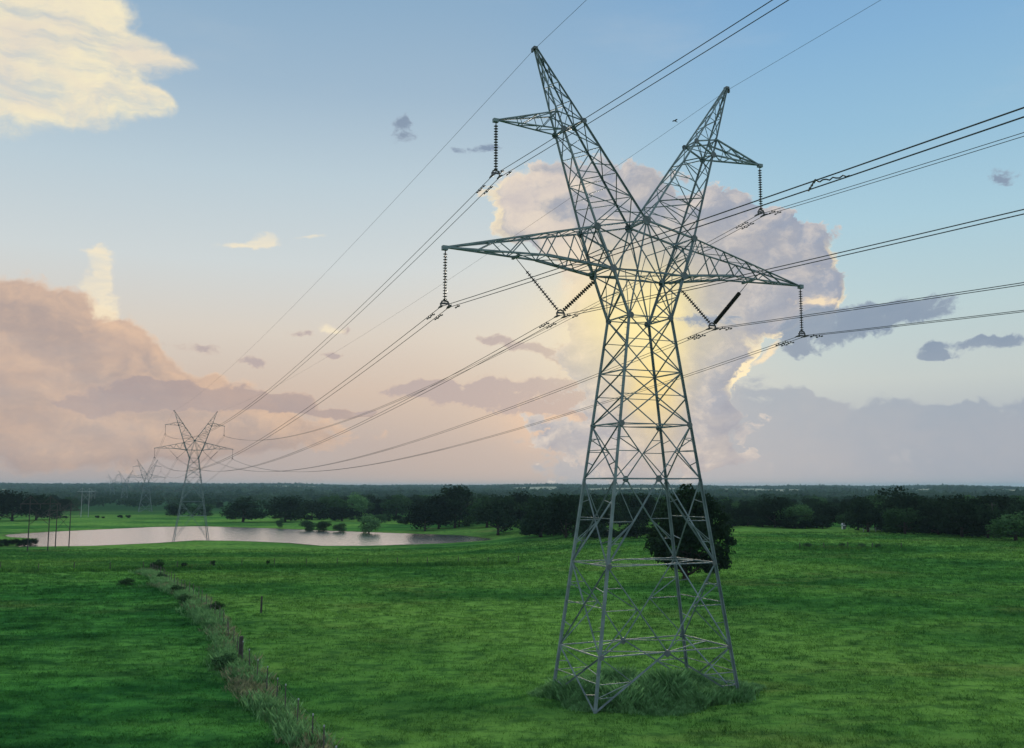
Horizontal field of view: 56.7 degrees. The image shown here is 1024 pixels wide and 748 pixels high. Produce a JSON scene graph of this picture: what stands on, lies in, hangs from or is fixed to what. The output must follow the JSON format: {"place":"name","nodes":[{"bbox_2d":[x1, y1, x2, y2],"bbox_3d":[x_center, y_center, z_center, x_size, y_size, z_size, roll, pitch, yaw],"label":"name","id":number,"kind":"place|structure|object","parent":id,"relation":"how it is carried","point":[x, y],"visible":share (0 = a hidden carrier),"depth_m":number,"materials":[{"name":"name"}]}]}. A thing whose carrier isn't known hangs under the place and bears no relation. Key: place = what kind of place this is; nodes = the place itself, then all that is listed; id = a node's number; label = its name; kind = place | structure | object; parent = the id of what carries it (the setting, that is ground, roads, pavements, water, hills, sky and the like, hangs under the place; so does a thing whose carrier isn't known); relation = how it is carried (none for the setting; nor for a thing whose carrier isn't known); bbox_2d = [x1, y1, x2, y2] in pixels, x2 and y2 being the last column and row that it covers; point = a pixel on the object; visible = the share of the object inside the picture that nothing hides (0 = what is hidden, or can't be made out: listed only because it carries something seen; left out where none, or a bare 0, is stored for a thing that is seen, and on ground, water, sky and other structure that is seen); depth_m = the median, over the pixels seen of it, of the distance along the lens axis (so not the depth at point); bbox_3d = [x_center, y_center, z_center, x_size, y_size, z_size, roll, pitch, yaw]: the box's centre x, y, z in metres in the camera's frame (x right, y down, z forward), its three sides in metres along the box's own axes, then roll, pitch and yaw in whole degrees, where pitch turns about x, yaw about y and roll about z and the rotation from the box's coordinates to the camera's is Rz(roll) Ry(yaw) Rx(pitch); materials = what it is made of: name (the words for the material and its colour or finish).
{"place":"outdoors","nodes":[
{"label":"outdoors","id":0,"kind":"place"},
{"bbox_2d":[6,526,489,546],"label":"pond water","id":1,"kind":"structure","parent":0,"point":[154,535],"depth_m":335.05,"materials":[{"name":"grey liquid"}]},
{"bbox_2d":[0,558,523,572],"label":"rough grass","id":2,"kind":"structure","parent":0,"point":[184,567],"depth_m":152.28,"materials":[{"name":"green plant"}]},
{"bbox_2d":[0,485,1023,747],"bbox_3d":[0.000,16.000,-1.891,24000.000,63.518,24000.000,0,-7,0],"label":"ground","id":3,"kind":"structure","parent":0,"point":[160,517],"depth_m":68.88,"materials":[{"name":"green plant"}]},
{"bbox_2d":[0,489,37,520],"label":"tree","id":4,"kind":"object","parent":3,"relation":"on","point":[9,501],"visible":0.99,"depth_m":475.04,"materials":[{"name":"green plant"}]},
{"bbox_2d":[15,494,59,519],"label":"tree","id":5,"kind":"object","parent":3,"relation":"on","point":[42,509],"visible":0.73,"depth_m":484.84,"materials":[{"name":"green plant"}]},
{"bbox_2d":[20,496,60,550],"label":"frame pole","id":6,"kind":"object","parent":3,"relation":"on","point":[30,503],"visible":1,"depth_m":247.00,"materials":[{"name":"brown wood"}]},
{"bbox_2d":[47,506,65,518],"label":"tree","id":7,"kind":"object","parent":3,"relation":"on","point":[59,516],"visible":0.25,"depth_m":502.33,"materials":[{"name":"green plant"}]},
{"bbox_2d":[54,498,72,513],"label":"tree","id":8,"kind":"object","parent":3,"relation":"on","point":[64,503],"visible":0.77,"depth_m":604.03,"materials":[{"name":"green plant"}]},
{"bbox_2d":[48,503,80,547],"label":"frame pole","id":9,"kind":"object","parent":3,"relation":"on","point":[57,510],"visible":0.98,"depth_m":273.29,"materials":[{"name":"brown wood"}]},
{"bbox_2d":[63,496,80,509],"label":"tree","id":10,"kind":"object","parent":3,"relation":"on","point":[76,503],"visible":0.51,"depth_m":673.62,"materials":[{"name":"green plant"}]},
{"bbox_2d":[116,577,134,585],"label":"shrub","id":11,"kind":"object","parent":3,"relation":"on","point":[127,580],"visible":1,"depth_m":113.54,"materials":[{"name":"green plant"}]},
{"bbox_2d":[132,460,164,511],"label":"lattice tower","id":12,"kind":"structure","parent":3,"relation":"on","point":[154,465],"depth_m":663.88,"materials":[{"name":"metal"}]},
{"bbox_2d":[149,559,164,569],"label":"shrub","id":13,"kind":"object","parent":3,"relation":"on","point":[159,562],"visible":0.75,"depth_m":145.32,"materials":[{"name":"green plant"}]},
{"bbox_2d":[162,503,191,515],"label":"tree","id":14,"kind":"object","parent":3,"relation":"on","point":[172,509],"visible":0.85,"depth_m":557.41,"materials":[{"name":"green plant"}]},
{"bbox_2d":[154,410,232,540],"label":"lattice tower","id":15,"kind":"structure","parent":3,"relation":"on","point":[201,488],"depth_m":309.19,"materials":[{"name":"metal"}]},
{"bbox_2d":[186,504,215,515],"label":"tree","id":16,"kind":"object","parent":3,"relation":"on","point":[198,510],"visible":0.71,"depth_m":551.41,"materials":[{"name":"green plant"}]},
{"bbox_2d":[208,601,225,609],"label":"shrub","id":17,"kind":"object","parent":3,"relation":"on","point":[220,605],"visible":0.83,"depth_m":87.74,"materials":[{"name":"green plant"}]},
{"bbox_2d":[211,652,238,668],"bbox_3d":[-18.767,18.624,61.550,1.818,1.077,1.816,-6,-9,43],"label":"shrub","id":18,"kind":"object","parent":3,"relation":"on","point":[221,659],"visible":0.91,"depth_m":61.40,"materials":[{"name":"green plant"}]},
{"bbox_2d":[128,568,344,747],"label":"roadside weeds","id":19,"kind":"object","parent":3,"relation":"on","point":[208,617],"visible":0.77,"depth_m":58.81,"materials":[{"name":"green plant"}]},
{"bbox_2d":[219,496,267,521],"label":"tree","id":20,"kind":"object","parent":3,"relation":"on","point":[243,509],"visible":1,"depth_m":457.48,"materials":[{"name":"green plant"}]},
{"bbox_2d":[150,562,336,747],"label":"wire fence","id":21,"kind":"object","parent":3,"relation":"on","point":[240,651],"visible":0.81,"depth_m":63.74,"materials":[{"name":"grey metal"}]},
{"bbox_2d":[0,556,518,569],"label":"wire fence","id":22,"kind":"object","parent":3,"relation":"on","point":[306,559],"visible":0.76,"depth_m":154.21,"materials":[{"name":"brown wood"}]},
{"bbox_2d":[263,495,309,521],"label":"tree","id":23,"kind":"object","parent":3,"relation":"on","point":[279,507],"visible":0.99,"depth_m":462.09,"materials":[{"name":"green plant"}]},
{"bbox_2d":[299,520,315,530],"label":"shore bush","id":24,"kind":"object","parent":3,"relation":"on","point":[307,525],"visible":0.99,"depth_m":380.49,"materials":[{"name":"green plant"}]},
{"bbox_2d":[300,500,329,519],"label":"tree","id":25,"kind":"object","parent":3,"relation":"on","point":[315,507],"visible":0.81,"depth_m":493.94,"materials":[{"name":"green plant"}]},
{"bbox_2d":[315,521,331,530],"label":"shore bush","id":26,"kind":"object","parent":3,"relation":"on","point":[321,525],"visible":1,"depth_m":377.23,"materials":[{"name":"green plant"}]},
{"bbox_2d":[317,496,343,510],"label":"tree","id":27,"kind":"object","parent":3,"relation":"on","point":[325,500],"visible":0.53,"depth_m":521.32,"materials":[{"name":"green plant"}]},
{"bbox_2d":[332,522,346,531],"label":"shore bush","id":28,"kind":"object","parent":3,"relation":"on","point":[339,527],"visible":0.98,"depth_m":369.38,"materials":[{"name":"green plant"}]},
{"bbox_2d":[323,506,360,520],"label":"tree","id":29,"kind":"object","parent":3,"relation":"on","point":[336,513],"visible":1,"depth_m":469.60,"materials":[{"name":"green plant"}]},
{"bbox_2d":[346,492,369,516],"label":"tree","id":30,"kind":"object","parent":3,"relation":"on","point":[361,504],"visible":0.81,"depth_m":537.61,"materials":[{"name":"green plant"}]},
{"bbox_2d":[353,497,376,514],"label":"tree","id":31,"kind":"object","parent":3,"relation":"on","point":[370,506],"visible":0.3,"depth_m":554.36,"materials":[{"name":"green plant"}]},
{"bbox_2d":[358,513,381,532],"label":"shore bush","id":32,"kind":"object","parent":3,"relation":"on","point":[375,523],"visible":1,"depth_m":359.60,"materials":[{"name":"green plant"}]},
{"bbox_2d":[371,499,390,514],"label":"tree","id":33,"kind":"object","parent":3,"relation":"on","point":[378,510],"visible":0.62,"depth_m":539.66,"materials":[{"name":"green plant"}]},
{"bbox_2d":[379,494,412,516],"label":"tree","id":34,"kind":"object","parent":3,"relation":"on","point":[396,506],"visible":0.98,"depth_m":527.07,"materials":[{"name":"green plant"}]},
{"bbox_2d":[409,495,427,509],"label":"tree","id":35,"kind":"object","parent":3,"relation":"on","point":[418,499],"visible":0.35,"depth_m":534.51,"materials":[{"name":"green plant"}]},
{"bbox_2d":[403,501,446,530],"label":"tree","id":36,"kind":"object","parent":3,"relation":"on","point":[422,513],"visible":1,"depth_m":369.61,"materials":[{"name":"green plant"}]},
{"bbox_2d":[425,494,452,528],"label":"tree","id":37,"kind":"object","parent":3,"relation":"on","point":[438,499],"visible":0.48,"depth_m":386.93,"materials":[{"name":"green plant"}]},
{"bbox_2d":[439,484,475,527],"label":"tree","id":38,"kind":"object","parent":3,"relation":"on","point":[457,505],"visible":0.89,"depth_m":388.06,"materials":[{"name":"green plant"}]},
{"bbox_2d":[449,502,475,525],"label":"tree","id":39,"kind":"object","parent":3,"relation":"on","point":[464,524],"visible":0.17,"depth_m":398.24,"materials":[{"name":"green plant"}]},
{"bbox_2d":[462,496,496,527],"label":"tree","id":40,"kind":"object","parent":3,"relation":"on","point":[473,508],"visible":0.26,"depth_m":377.64,"materials":[{"name":"green plant"}]},
{"bbox_2d":[471,495,521,534],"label":"tree","id":41,"kind":"object","parent":3,"relation":"on","point":[499,509],"visible":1,"depth_m":334.71,"materials":[{"name":"green plant"}]},
{"bbox_2d":[490,494,528,522],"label":"tree","id":42,"kind":"object","parent":3,"relation":"on","point":[520,514],"visible":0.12,"depth_m":377.32,"materials":[{"name":"green plant"}]},
{"bbox_2d":[0,482,1023,511],"bbox_3d":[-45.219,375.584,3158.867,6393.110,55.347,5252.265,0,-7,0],"label":"distant woods","id":43,"kind":"object","parent":3,"relation":"on","point":[214,493],"visible":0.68,"depth_m":1870.18,"materials":[{"name":"green plant"}]},
{"bbox_2d":[508,490,532,520],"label":"tree","id":44,"kind":"object","parent":3,"relation":"on","point":[523,497],"visible":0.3,"depth_m":379.52,"materials":[{"name":"green plant"}]},
{"bbox_2d":[515,495,562,536],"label":"tree","id":45,"kind":"object","parent":3,"relation":"on","point":[529,524],"visible":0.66,"depth_m":269.65,"materials":[{"name":"green plant"}]},
{"bbox_2d":[538,492,585,537],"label":"tree","id":46,"kind":"object","parent":3,"relation":"on","point":[554,517],"visible":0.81,"depth_m":256.02,"materials":[{"name":"green plant"}]},
{"bbox_2d":[568,497,622,537],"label":"tree","id":47,"kind":"object","parent":3,"relation":"on","point":[602,524],"visible":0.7,"depth_m":243.87,"materials":[{"name":"green plant"}]},
{"bbox_2d":[607,494,632,526],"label":"tree","id":48,"kind":"object","parent":3,"relation":"on","point":[624,508],"visible":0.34,"depth_m":302.70,"materials":[{"name":"green plant"}]},
{"bbox_2d":[441,46,803,713],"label":"lattice tower","id":49,"kind":"structure","parent":3,"relation":"on","point":[613,268],"depth_m":55.05,"materials":[{"name":"metal"}]},
{"bbox_2d":[114,1,584,474],"bbox_3d":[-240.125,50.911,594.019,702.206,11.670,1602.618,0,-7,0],"label":"shield wire","id":50,"kind":"object","parent":49,"relation":"attached to","point":[420,172],"visible":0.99,"depth_m":68.81,"materials":[{"name":"metal"}]},
{"bbox_2d":[438,250,450,308],"bbox_3d":[-3.591,-5.118,50.959,0.581,3.210,0.726,3,-7,-24],"label":"insulator string","id":51,"kind":"object","parent":49,"relation":"hanging from","point":[444,300],"visible":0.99,"depth_m":50.89,"materials":[{"name":"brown ceramic"}]},
{"bbox_2d":[104,116,1023,491],"bbox_3d":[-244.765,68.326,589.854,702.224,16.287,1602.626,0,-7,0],"label":"conductor wire","id":52,"kind":"object","parent":51,"relation":"hanging from","point":[694,228],"visible":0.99,"depth_m":27.36,"materials":[{"name":"metal"}]},
{"bbox_2d":[128,107,1023,487],"bbox_3d":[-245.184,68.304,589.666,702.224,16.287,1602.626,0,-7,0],"label":"conductor wire","id":53,"kind":"object","parent":51,"relation":"hanging from","point":[714,215],"visible":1,"depth_m":25.34,"materials":[{"name":"metal"}]},
{"bbox_2d":[489,122,501,178],"bbox_3d":[-0.899,-12.547,53.061,0.581,3.220,0.726,3,-7,-24],"label":"insulator string","id":54,"kind":"object","parent":49,"relation":"hanging from","point":[495,150],"visible":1,"depth_m":53.01,"materials":[{"name":"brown ceramic"}]},
{"bbox_2d":[109,0,772,485],"bbox_3d":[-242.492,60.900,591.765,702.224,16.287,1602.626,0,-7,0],"label":"conductor wire","id":55,"kind":"object","parent":54,"relation":"hanging from","point":[527,154],"visible":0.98,"depth_m":46.00,"materials":[{"name":"metal"}]},
{"bbox_2d":[106,0,788,485],"bbox_3d":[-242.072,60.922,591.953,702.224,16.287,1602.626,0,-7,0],"label":"conductor wire","id":56,"kind":"object","parent":54,"relation":"hanging from","point":[534,156],"visible":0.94,"depth_m":46.91,"materials":[{"name":"metal"}]},
{"bbox_2d":[164,1,878,458],"bbox_3d":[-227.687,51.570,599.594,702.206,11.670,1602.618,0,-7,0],"label":"shield wire","id":57,"kind":"object","parent":49,"relation":"attached to","point":[664,133],"visible":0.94,"depth_m":68.56,"materials":[{"name":"metal"}]},
{"bbox_2d":[516,258,594,318],"bbox_3d":[2.505,-4.763,53.687,5.020,3.165,0.726,3,-7,-24],"label":"vee insulator","id":58,"kind":"object","parent":49,"relation":"attached to","point":[574,299],"visible":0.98,"depth_m":53.66,"materials":[{"name":"grey ceramic"}]},
{"bbox_2d":[109,209,1023,487],"bbox_3d":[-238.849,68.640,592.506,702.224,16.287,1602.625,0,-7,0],"label":"conductor wire","id":59,"kind":"object","parent":58,"relation":"hanging from","point":[705,283],"visible":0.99,"depth_m":38.48,"materials":[{"name":"metal"}]},
{"bbox_2d":[135,213,1023,489],"bbox_3d":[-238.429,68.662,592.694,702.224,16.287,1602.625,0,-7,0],"label":"conductor wire","id":60,"kind":"object","parent":58,"relation":"hanging from","point":[575,315],"visible":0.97,"depth_m":39.49,"materials":[{"name":"metal"}]},
{"bbox_2d":[681,283,747,330],"bbox_3d":[12.445,-4.235,58.142,5.026,3.162,0.726,3,-7,-24],"label":"vee insulator","id":61,"kind":"object","parent":49,"relation":"attached to","point":[726,308],"visible":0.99,"depth_m":58.01,"materials":[{"name":"brown ceramic"}]},
{"bbox_2d":[130,282,1023,491],"bbox_3d":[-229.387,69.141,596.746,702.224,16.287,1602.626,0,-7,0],"label":"conductor wire","id":62,"kind":"object","parent":61,"relation":"hanging from","point":[689,338],"visible":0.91,"depth_m":56.24,"materials":[{"name":"metal"}]},
{"bbox_2d":[755,167,766,216],"bbox_3d":[15.849,-11.660,60.567,0.581,3.220,0.726,3,-7,-24],"label":"insulator string","id":63,"kind":"object","parent":49,"relation":"hanging from","point":[760,196],"visible":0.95,"depth_m":60.50,"materials":[{"name":"grey ceramic"}]},
{"bbox_2d":[126,136,1023,485],"bbox_3d":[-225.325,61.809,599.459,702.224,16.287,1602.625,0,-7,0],"label":"conductor wire","id":64,"kind":"object","parent":63,"relation":"hanging from","point":[722,238],"visible":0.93,"depth_m":61.43,"materials":[{"name":"metal"}]},
{"bbox_2d":[180,132,1023,476],"bbox_3d":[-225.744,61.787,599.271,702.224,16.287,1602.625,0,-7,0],"label":"conductor wire","id":65,"kind":"object","parent":63,"relation":"hanging from","point":[700,246],"visible":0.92,"depth_m":59.11,"materials":[{"name":"metal"}]},
{"bbox_2d":[795,288,808,337],"bbox_3d":[18.541,-3.945,60.878,0.581,3.210,0.726,3,-7,-24],"label":"insulator string","id":66,"kind":"object","parent":49,"relation":"hanging from","point":[801,320],"visible":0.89,"depth_m":60.79,"materials":[{"name":"grey ceramic"}]},
{"bbox_2d":[133,310,1023,491],"bbox_3d":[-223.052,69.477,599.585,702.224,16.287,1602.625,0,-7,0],"label":"conductor wire","id":67,"kind":"object","parent":66,"relation":"hanging from","point":[705,368],"visible":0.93,"depth_m":63.86,"materials":[{"name":"metal"}]},
{"bbox_2d":[150,311,1023,491],"bbox_3d":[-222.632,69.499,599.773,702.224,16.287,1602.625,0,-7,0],"label":"conductor wire","id":68,"kind":"object","parent":66,"relation":"hanging from","point":[705,370],"visible":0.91,"depth_m":64.76,"materials":[{"name":"metal"}]},
{"bbox_2d":[622,506,648,525],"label":"tree","id":69,"kind":"object","parent":3,"relation":"on","point":[640,518],"visible":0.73,"depth_m":289.20,"materials":[{"name":"green plant"}]},
{"bbox_2d":[625,522,649,537],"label":"bush","id":70,"kind":"object","parent":3,"relation":"on","point":[634,530],"visible":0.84,"depth_m":232.60,"materials":[{"name":"green plant"}]},
{"bbox_2d":[626,493,654,524],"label":"tree","id":71,"kind":"object","parent":3,"relation":"on","point":[633,503],"visible":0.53,"depth_m":314.59,"materials":[{"name":"green plant"}]},
{"bbox_2d":[526,663,768,716],"bbox_3d":[7.815,17.255,53.266,14.136,1.669,9.751,0,-7,0],"label":"weed patch","id":72,"kind":"object","parent":3,"relation":"on","point":[673,692],"visible":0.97,"depth_m":51.71,"materials":[{"name":"green plant"}]},
{"bbox_2d":[645,497,664,522],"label":"tree","id":73,"kind":"object","parent":3,"relation":"on","point":[652,509],"visible":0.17,"depth_m":313.47,"materials":[{"name":"green plant"}]},
{"bbox_2d":[643,483,736,579],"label":"broad tree","id":74,"kind":"object","parent":3,"relation":"on","point":[690,542],"visible":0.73,"depth_m":120.15,"materials":[{"name":"green plant"}]},
{"bbox_2d":[730,505,755,525],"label":"tree","id":75,"kind":"object","parent":3,"relation":"on","point":[745,509],"visible":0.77,"depth_m":303.17,"materials":[{"name":"green plant"}]},
{"bbox_2d":[739,514,757,525],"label":"bush","id":76,"kind":"object","parent":3,"relation":"on","point":[746,519],"visible":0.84,"depth_m":300.94,"materials":[{"name":"green plant"}]},
{"bbox_2d":[752,517,772,526],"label":"bush","id":77,"kind":"object","parent":3,"relation":"on","point":[765,522],"visible":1,"depth_m":295.34,"materials":[{"name":"green plant"}]},
{"bbox_2d":[753,495,791,526],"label":"tree","id":78,"kind":"object","parent":3,"relation":"on","point":[774,504],"visible":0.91,"depth_m":294.05,"materials":[{"name":"green plant"}]},
{"bbox_2d":[781,516,801,528],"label":"bush","id":79,"kind":"object","parent":3,"relation":"on","point":[794,518],"visible":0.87,"depth_m":286.50,"materials":[{"name":"green plant"}]},
{"bbox_2d":[772,504,813,527],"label":"tree","id":80,"kind":"object","parent":3,"relation":"on","point":[794,511],"visible":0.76,"depth_m":289.26,"materials":[{"name":"green plant"}]},
{"bbox_2d":[797,520,812,528],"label":"bush","id":81,"kind":"object","parent":3,"relation":"on","point":[806,523],"visible":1,"depth_m":284.16,"materials":[{"name":"green plant"}]},
{"bbox_2d":[806,500,828,515],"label":"tree","id":82,"kind":"object","parent":3,"relation":"on","point":[815,509],"visible":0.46,"depth_m":328.19,"materials":[{"name":"green plant"}]},
{"bbox_2d":[812,515,835,528],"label":"bush","id":83,"kind":"object","parent":3,"relation":"on","point":[827,522],"visible":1,"depth_m":285.18,"materials":[{"name":"green plant"}]},
{"bbox_2d":[817,503,840,523],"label":"tree","id":84,"kind":"object","parent":3,"relation":"on","point":[832,512],"visible":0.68,"depth_m":307.28,"materials":[{"name":"green plant"}]},
{"bbox_2d":[835,513,852,526],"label":"tree","id":85,"kind":"object","parent":3,"relation":"on","point":[840,519],"visible":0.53,"depth_m":297.16,"materials":[{"name":"green plant"}]},
{"bbox_2d":[790,542,922,553],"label":"rough grass","id":86,"kind":"structure","parent":3,"relation":"on","point":[834,547],"depth_m":181.30,"materials":[{"name":"green plant"}]},
{"bbox_2d":[843,497,875,529],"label":"tree","id":87,"kind":"object","parent":3,"relation":"on","point":[848,509],"visible":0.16,"depth_m":273.63,"materials":[{"name":"green plant"}]},
{"bbox_2d":[844,498,883,531],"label":"tree","id":88,"kind":"object","parent":3,"relation":"on","point":[865,512],"visible":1,"depth_m":263.09,"materials":[{"name":"green plant"}]},
{"bbox_2d":[868,494,884,507],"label":"tree","id":89,"kind":"object","parent":3,"relation":"on","point":[875,499],"visible":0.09,"depth_m":334.63,"materials":[{"name":"green plant"}]},
{"bbox_2d":[879,507,926,533],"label":"tree","id":90,"kind":"object","parent":3,"relation":"on","point":[895,517],"visible":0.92,"depth_m":245.03,"materials":[{"name":"green plant"}]},
{"bbox_2d":[874,486,931,524],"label":"tree","id":91,"kind":"object","parent":3,"relation":"on","point":[896,495],"visible":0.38,"depth_m":266.96,"materials":[{"name":"green plant"}]},
{"bbox_2d":[913,498,952,534],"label":"tree","id":92,"kind":"object","parent":3,"relation":"on","point":[929,508],"visible":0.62,"depth_m":241.50,"materials":[{"name":"green plant"}]},
{"bbox_2d":[931,494,986,536],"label":"tree","id":93,"kind":"object","parent":3,"relation":"on","point":[956,520],"visible":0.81,"depth_m":226.77,"materials":[{"name":"green plant"}]},
{"bbox_2d":[963,502,1009,537],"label":"tree","id":94,"kind":"object","parent":3,"relation":"on","point":[983,516],"visible":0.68,"depth_m":222.35,"materials":[{"name":"green plant"}]},
{"bbox_2d":[969,497,1004,513],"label":"tree","id":95,"kind":"object","parent":3,"relation":"on","point":[982,502],"visible":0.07,"depth_m":239.29,"materials":[{"name":"green plant"}]},
{"bbox_2d":[979,494,1011,512],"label":"tree","id":96,"kind":"object","parent":3,"relation":"on","point":[1004,505],"visible":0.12,"depth_m":256.45,"materials":[{"name":"green plant"}]},
{"bbox_2d":[984,511,1023,539],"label":"tree","id":97,"kind":"object","parent":3,"relation":"on","point":[1011,526],"visible":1,"depth_m":210.11,"materials":[{"name":"green plant"}]},
{"bbox_2d":[1003,500,1023,518],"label":"tree","id":98,"kind":"object","parent":3,"relation":"on","point":[1013,508],"visible":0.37,"depth_m":242.27,"materials":[{"name":"green plant"}]},
{"bbox_2d":[0,0,1023,486],"label":"sky","id":99,"kind":"structure","parent":0,"point":[177,177],"materials":[{"name":"blue"}]},
{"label":"vee insulator","id":100,"kind":"object","parent":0,"visible":0},
{"bbox_2d":[137,284,1023,491],"bbox_3d":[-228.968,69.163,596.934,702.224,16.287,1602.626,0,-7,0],"label":"conductor wire","id":101,"kind":"object","parent":100,"relation":"hanging from","point":[694,339],"visible":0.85,"depth_m":56.65,"materials":[{"name":"metal"}]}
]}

